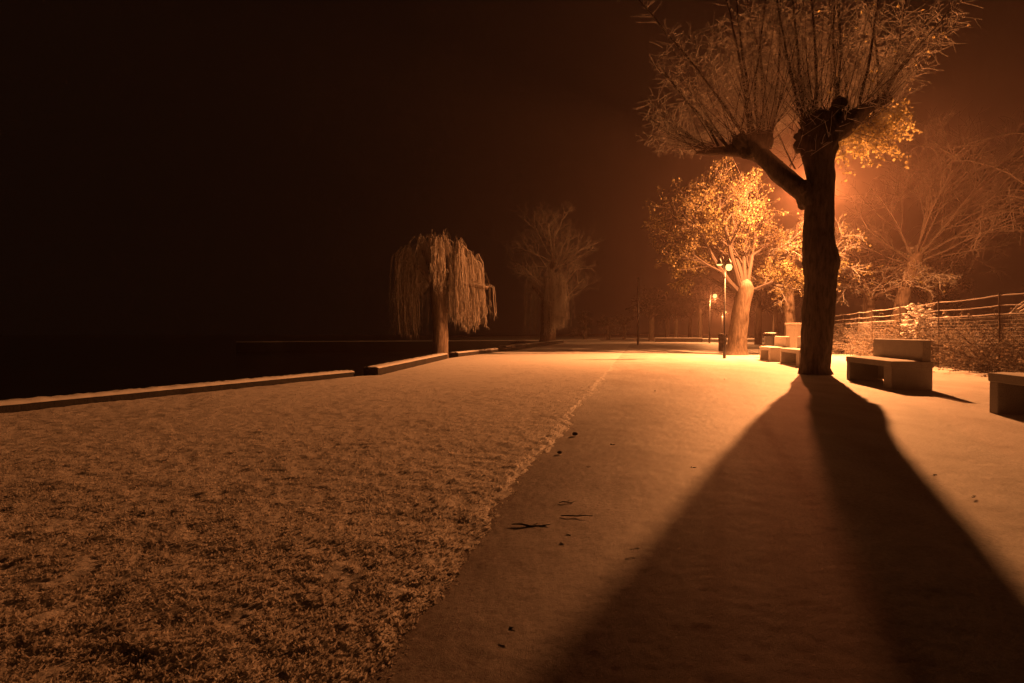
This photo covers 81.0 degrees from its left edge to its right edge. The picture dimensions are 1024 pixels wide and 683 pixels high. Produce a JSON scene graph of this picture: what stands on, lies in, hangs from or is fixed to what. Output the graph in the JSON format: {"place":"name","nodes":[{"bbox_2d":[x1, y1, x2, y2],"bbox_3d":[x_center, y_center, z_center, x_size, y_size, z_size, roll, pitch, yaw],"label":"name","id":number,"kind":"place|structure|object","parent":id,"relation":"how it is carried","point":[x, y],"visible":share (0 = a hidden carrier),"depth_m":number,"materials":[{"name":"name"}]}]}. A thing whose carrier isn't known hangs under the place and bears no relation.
{"place":"outdoors","nodes":[
{"label":"outdoors","id":0,"kind":"place"},
{"bbox_2d":[0,335,526,399],"bbox_3d":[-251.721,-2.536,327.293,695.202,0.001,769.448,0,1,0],"label":"lake","id":1,"kind":"structure","parent":0,"point":[31,366],"depth_m":45.82,"materials":[{"name":"black liquid"}]},
{"bbox_2d":[236,340,599,351],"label":"breakwater","id":2,"kind":"object","parent":1,"relation":"in","point":[264,346],"visible":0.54,"depth_m":71.28,"materials":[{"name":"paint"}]},
{"bbox_2d":[0,343,630,682],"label":"lawn","id":3,"kind":"structure","parent":0,"point":[564,369],"depth_m":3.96,"materials":[{"name":"white plant"}]},
{"bbox_2d":[0,0,1023,334],"label":"sky","id":4,"kind":"structure","parent":0,"point":[168,167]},
{"bbox_2d":[655,338,701,341],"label":"terrace wall","id":5,"kind":"structure","parent":0,"point":[678,339],"depth_m":70.99,"materials":[{"name":"stone"}]},
{"bbox_2d":[365,343,1023,682],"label":"path","id":6,"kind":"structure","parent":0,"point":[793,527],"depth_m":2.87,"materials":[{"name":"white snow"}]},
{"bbox_2d":[512,523,549,526],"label":"fallen twig","id":7,"kind":"object","parent":6,"relation":"on","point":[528,524],"visible":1,"depth_m":3.10,"materials":[{"name":"brown wood"}]},
{"bbox_2d":[561,514,591,516],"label":"fallen twig","id":8,"kind":"object","parent":6,"relation":"on","point":[576,515],"visible":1,"depth_m":3.26,"materials":[{"name":"brown wood"}]},
{"bbox_2d":[637,277,638,344],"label":"thin pole","id":9,"kind":"object","parent":6,"relation":"on","point":[638,311],"visible":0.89,"depth_m":49.91,"materials":[{"name":"metal"}]},
{"bbox_2d":[717,255,731,358],"bbox_3d":[8.286,-1.327,23.434,0.607,4.090,0.248,0,1,0],"label":"street lamp","id":10,"kind":"object","parent":6,"relation":"on","point":[728,265],"visible":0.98,"depth_m":23.44,"materials":[{"name":"metal"}]},
{"bbox_2d":[718,333,726,350],"bbox_3d":[11.578,0.038,33.004,0.522,0.988,0.522,0,1,0],"label":"litter bin","id":11,"kind":"object","parent":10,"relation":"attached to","point":[720,342],"visible":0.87,"depth_m":32.86,"materials":[{"name":"metal"}]},
{"bbox_2d":[763,333,776,345],"bbox_3d":[10.535,0.143,24.505,0.539,1.019,0.539,0,1,0],"label":"litter bin","id":12,"kind":"object","parent":6,"relation":"on","point":[769,340],"visible":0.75,"depth_m":24.31,"materials":[{"name":"metal"}]},
{"bbox_2d":[759,336,789,361],"bbox_3d":[9.471,0.276,21.657,0.672,0.935,1.924,0,1,12],"label":"concrete bench","id":13,"kind":"object","parent":6,"relation":"on","point":[770,353],"visible":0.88,"depth_m":21.05,"materials":[{"name":"grey concrete"}]},
{"bbox_2d":[780,337,800,366],"bbox_3d":[8.967,0.318,18.671,0.672,0.935,2.474,0,1,12],"label":"concrete bench","id":14,"kind":"object","parent":6,"relation":"on","point":[790,355],"visible":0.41,"depth_m":19.67,"materials":[{"name":"grey concrete"}]},
{"bbox_2d":[785,323,800,347],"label":"stone pillar","id":15,"kind":"structure","parent":6,"relation":"on","point":[793,331],"depth_m":23.75,"materials":[{"name":"stone"}]},
{"bbox_2d":[846,338,933,389],"bbox_3d":[7.273,0.417,11.692,0.672,0.935,2.394,0,1,12],"label":"concrete bench","id":16,"kind":"object","parent":6,"relation":"on","point":[901,364],"visible":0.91,"depth_m":10.87,"materials":[{"name":"grey concrete"}]},
{"bbox_2d":[988,372,1023,414],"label":"concrete bench","id":17,"kind":"object","parent":6,"relation":"on","point":[1006,393],"visible":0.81,"depth_m":7.38,"materials":[{"name":"grey concrete"}]},
{"bbox_2d":[448,334,1023,348],"bbox_3d":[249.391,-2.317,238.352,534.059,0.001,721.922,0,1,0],"label":"ground","id":18,"kind":"structure","parent":0,"point":[630,338],"depth_m":141.36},
{"bbox_2d":[0,370,353,412],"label":"lakeside wall","id":19,"kind":"structure","parent":18,"relation":"on","point":[24,404],"depth_m":9.26,"materials":[{"name":"concrete"}]},
{"bbox_2d":[364,353,446,375],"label":"lakeside wall","id":20,"kind":"structure","parent":18,"relation":"on","point":[385,368],"depth_m":16.53,"materials":[{"name":"stone"}]},
{"bbox_2d":[387,231,496,358],"bbox_3d":[-2.858,-1.819,24.455,4.102,5.621,2.723,0,1,-27],"label":"willow tree","id":21,"kind":"object","parent":18,"relation":"on","point":[454,278],"visible":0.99,"depth_m":24.27,"materials":[{"name":"brown plant"}]},
{"bbox_2d":[449,348,498,357],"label":"lakeside wall","id":22,"kind":"structure","parent":18,"relation":"on","point":[469,352],"depth_m":27.35,"materials":[{"name":"stone"}]},
{"bbox_2d":[498,340,563,351],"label":"lakeside wall","id":23,"kind":"structure","parent":18,"relation":"on","point":[506,348],"depth_m":38.43,"materials":[{"name":"concrete"}]},
{"bbox_2d":[523,268,575,341],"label":"willow tree","id":24,"kind":"object","parent":18,"relation":"on","point":[549,296],"visible":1,"depth_m":55.53,"materials":[{"name":"brown plant"}]},
{"bbox_2d":[504,201,607,340],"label":"tall bare tree","id":25,"kind":"object","parent":18,"relation":"on","point":[553,260],"visible":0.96,"depth_m":75.33,"materials":[{"name":"brown plant"}]},
{"bbox_2d":[568,309,591,339],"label":"tree","id":26,"kind":"object","parent":18,"relation":"on","point":[585,321],"visible":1,"depth_m":97.79,"materials":[{"name":"brown plant"}]},
{"bbox_2d":[596,315,619,339],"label":"tree","id":27,"kind":"object","parent":18,"relation":"on","point":[609,332],"visible":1,"depth_m":94.64,"materials":[{"name":"brown plant"}]},
{"bbox_2d":[626,285,674,340],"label":"tree","id":28,"kind":"object","parent":18,"relation":"on","point":[646,303],"visible":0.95,"depth_m":81.28,"materials":[{"name":"brown plant"}]},
{"bbox_2d":[654,296,686,337],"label":"tree","id":29,"kind":"object","parent":18,"relation":"on","point":[667,327],"visible":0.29,"depth_m":87.72,"materials":[{"name":"brown plant"}]},
{"bbox_2d":[659,296,693,337],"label":"tree","id":30,"kind":"object","parent":18,"relation":"on","point":[676,310],"visible":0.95,"depth_m":79.75,"materials":[{"name":"brown plant"}]},
{"bbox_2d":[672,286,713,337],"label":"tree","id":31,"kind":"object","parent":18,"relation":"on","point":[689,322],"visible":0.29,"depth_m":91.73,"materials":[{"name":"brown plant"}]},
{"bbox_2d":[671,275,733,339],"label":"tree","id":32,"kind":"object","parent":18,"relation":"on","point":[702,300],"visible":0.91,"depth_m":74.78,"materials":[{"name":"brown plant"}]},
{"bbox_2d":[708,291,716,342],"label":"street lamp","id":33,"kind":"object","parent":18,"relation":"on","point":[709,338],"visible":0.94,"depth_m":61.94,"materials":[{"name":"metal"}]},
{"bbox_2d":[641,145,852,354],"bbox_3d":[10.608,-4.057,27.414,9.502,9.625,5.669,0,1,0],"label":"street tree","id":34,"kind":"object","parent":18,"relation":"on","point":[738,280],"visible":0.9,"depth_m":27.09,"materials":[{"name":"brown plant"}]},
{"bbox_2d":[715,260,799,344],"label":"tree","id":35,"kind":"object","parent":18,"relation":"on","point":[759,301],"visible":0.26,"depth_m":51.70,"materials":[{"name":"brown plant"}]},
{"bbox_2d":[749,282,802,335],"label":"tree","id":36,"kind":"object","parent":18,"relation":"on","point":[775,319],"visible":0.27,"depth_m":57.77,"materials":[{"name":"brown plant"}]},
{"bbox_2d":[718,212,875,335],"bbox_3d":[14.312,-3.617,30.671,7.227,8.565,5.378,0,1,-15],"label":"street tree","id":37,"kind":"object","parent":18,"relation":"on","point":[789,309],"visible":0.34,"depth_m":30.17,"materials":[{"name":"brown plant"}]},
{"bbox_2d":[617,0,982,374],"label":"pollarded tree","id":38,"kind":"object","parent":18,"relation":"on","point":[821,137],"visible":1,"depth_m":14.34,"materials":[{"name":"brown plant"}]},
{"bbox_2d":[832,325,863,351],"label":"hedge plant","id":39,"kind":"object","parent":18,"relation":"on","point":[841,338],"visible":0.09,"depth_m":31.77,"materials":[{"name":"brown plant"}]},
{"bbox_2d":[832,321,881,353],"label":"hedge plant","id":40,"kind":"object","parent":18,"relation":"on","point":[843,351],"visible":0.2,"depth_m":28.81,"materials":[{"name":"brown plant"}]},
{"bbox_2d":[832,320,895,355],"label":"hedge plant","id":41,"kind":"object","parent":18,"relation":"on","point":[854,352],"visible":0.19,"depth_m":26.43,"materials":[{"name":"brown plant"}]},
{"bbox_2d":[832,307,903,350],"bbox_3d":[16.617,-0.452,26.552,4.777,2.264,5.027,-1,1,-45],"label":"shrub","id":42,"kind":"object","parent":18,"relation":"on","point":[859,332],"visible":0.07,"depth_m":27.34,"materials":[{"name":"brown plant"}]},
{"bbox_2d":[833,306,909,347],"bbox_3d":[17.768,-0.582,30.817,5.065,2.719,5.019,0,1,11],"label":"shrub","id":43,"kind":"object","parent":18,"relation":"on","point":[853,329],"visible":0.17,"depth_m":30.82,"materials":[{"name":"brown plant"}]},
{"bbox_2d":[842,319,909,355],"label":"hedge plant","id":44,"kind":"object","parent":18,"relation":"on","point":[852,343],"visible":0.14,"depth_m":24.21,"materials":[{"name":"brown plant"}]},
{"bbox_2d":[837,243,919,335],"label":"tree","id":45,"kind":"object","parent":18,"relation":"on","point":[878,275],"visible":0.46,"depth_m":43.31,"materials":[{"name":"brown plant"}]},
{"bbox_2d":[846,320,941,355],"bbox_3d":[14.484,-0.091,22.239,3.333,1.955,3.502,0,1,13],"label":"hedge plant","id":46,"kind":"object","parent":18,"relation":"on","point":[876,336],"visible":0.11,"depth_m":22.41,"materials":[{"name":"brown plant"}]},
{"bbox_2d":[835,222,960,333],"bbox_3d":[20.837,-3.100,33.823,7.094,7.458,5.880,0,1,20],"label":"street tree","id":47,"kind":"object","parent":18,"relation":"on","point":[871,296],"visible":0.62,"depth_m":33.59,"materials":[{"name":"brown plant"}]},
{"bbox_2d":[853,318,976,355],"bbox_3d":[15.757,-0.090,23.210,4.817,1.862,4.018,0,1,13],"label":"shrub","id":48,"kind":"object","parent":18,"relation":"on","point":[898,331],"visible":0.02,"depth_m":23.62,"materials":[{"name":"brown plant"}]},
{"bbox_2d":[857,315,979,352],"bbox_3d":[13.984,0.001,20.590,3.215,1.775,3.341,0,1,-32],"label":"hedge plant","id":49,"kind":"object","parent":18,"relation":"on","point":[873,335],"visible":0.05,"depth_m":20.82,"materials":[{"name":"brown plant"}]},
{"bbox_2d":[846,303,993,365],"bbox_3d":[12.901,-0.164,19.354,3.721,2.195,4.152,0,1,-27],"label":"snowy bush","id":50,"kind":"object","parent":18,"relation":"on","point":[924,328],"visible":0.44,"depth_m":18.99,"materials":[{"name":"white plant"}]},
{"bbox_2d":[833,293,1023,372],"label":"wire fence","id":51,"kind":"object","parent":18,"relation":"on","point":[938,325],"visible":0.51,"depth_m":16.02,"materials":[{"name":"brown wood"}]},
{"bbox_2d":[1011,286,1023,312],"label":"fallen branch","id":52,"kind":"object","parent":51,"relation":"on","point":[1014,309],"visible":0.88,"depth_m":14.98,"materials":[{"name":"brown wood"}]},
{"bbox_2d":[835,100,1023,336],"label":"spreading tree","id":53,"kind":"object","parent":18,"relation":"on","point":[903,296],"visible":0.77,"depth_m":32.41,"materials":[{"name":"brown plant"}]},
{"bbox_2d":[885,241,976,338],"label":"tree","id":54,"kind":"object","parent":18,"relation":"on","point":[929,296],"visible":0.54,"depth_m":41.78,"materials":[{"name":"brown plant"}]},
{"bbox_2d":[907,303,991,349],"bbox_3d":[14.835,-0.234,20.321,3.672,2.253,3.948,1,1,36],"label":"shrub","id":55,"kind":"object","parent":18,"relation":"on","point":[956,321],"visible":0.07,"depth_m":20.54,"materials":[{"name":"brown plant"}]},
{"bbox_2d":[905,133,1023,278],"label":"weeping tree","id":56,"kind":"object","parent":18,"relation":"on","point":[1013,211],"visible":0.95,"depth_m":28.75,"materials":[{"name":"brown plant"}]},
{"bbox_2d":[921,318,1022,369],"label":"hedge plant","id":57,"kind":"object","parent":18,"relation":"on","point":[945,359],"visible":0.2,"depth_m":16.62,"materials":[{"name":"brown plant"}]},
{"bbox_2d":[930,308,1020,364],"bbox_3d":[14.100,-0.083,18.076,3.102,1.792,4.073,0,1,19],"label":"shrub","id":58,"kind":"object","parent":18,"relation":"on","point":[977,337],"visible":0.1,"depth_m":17.63,"materials":[{"name":"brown plant"}]},
{"bbox_2d":[931,307,1022,372],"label":"hedge plant","id":59,"kind":"object","parent":18,"relation":"on","point":[975,367],"visible":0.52,"depth_m":15.14,"materials":[{"name":"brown plant"}]},
{"bbox_2d":[946,308,1023,376],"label":"hedge plant","id":60,"kind":"object","parent":18,"relation":"on","point":[1001,354],"visible":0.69,"depth_m":14.11,"materials":[{"name":"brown plant"}]},
{"bbox_2d":[955,316,1023,368],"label":"shrub","id":61,"kind":"object","parent":18,"relation":"on","point":[996,340],"visible":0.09,"depth_m":15.35,"materials":[{"name":"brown plant"}]},
{"bbox_2d":[990,328,1023,372],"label":"shrub","id":62,"kind":"object","parent":18,"relation":"on","point":[1001,363],"visible":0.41,"depth_m":13.61,"materials":[{"name":"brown plant"}]},
{"bbox_2d":[997,337,1023,372],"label":"hedge plant","id":63,"kind":"object","parent":18,"relation":"on","point":[1016,355],"visible":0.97,"depth_m":12.68,"materials":[{"name":"brown plant"}]}
]}

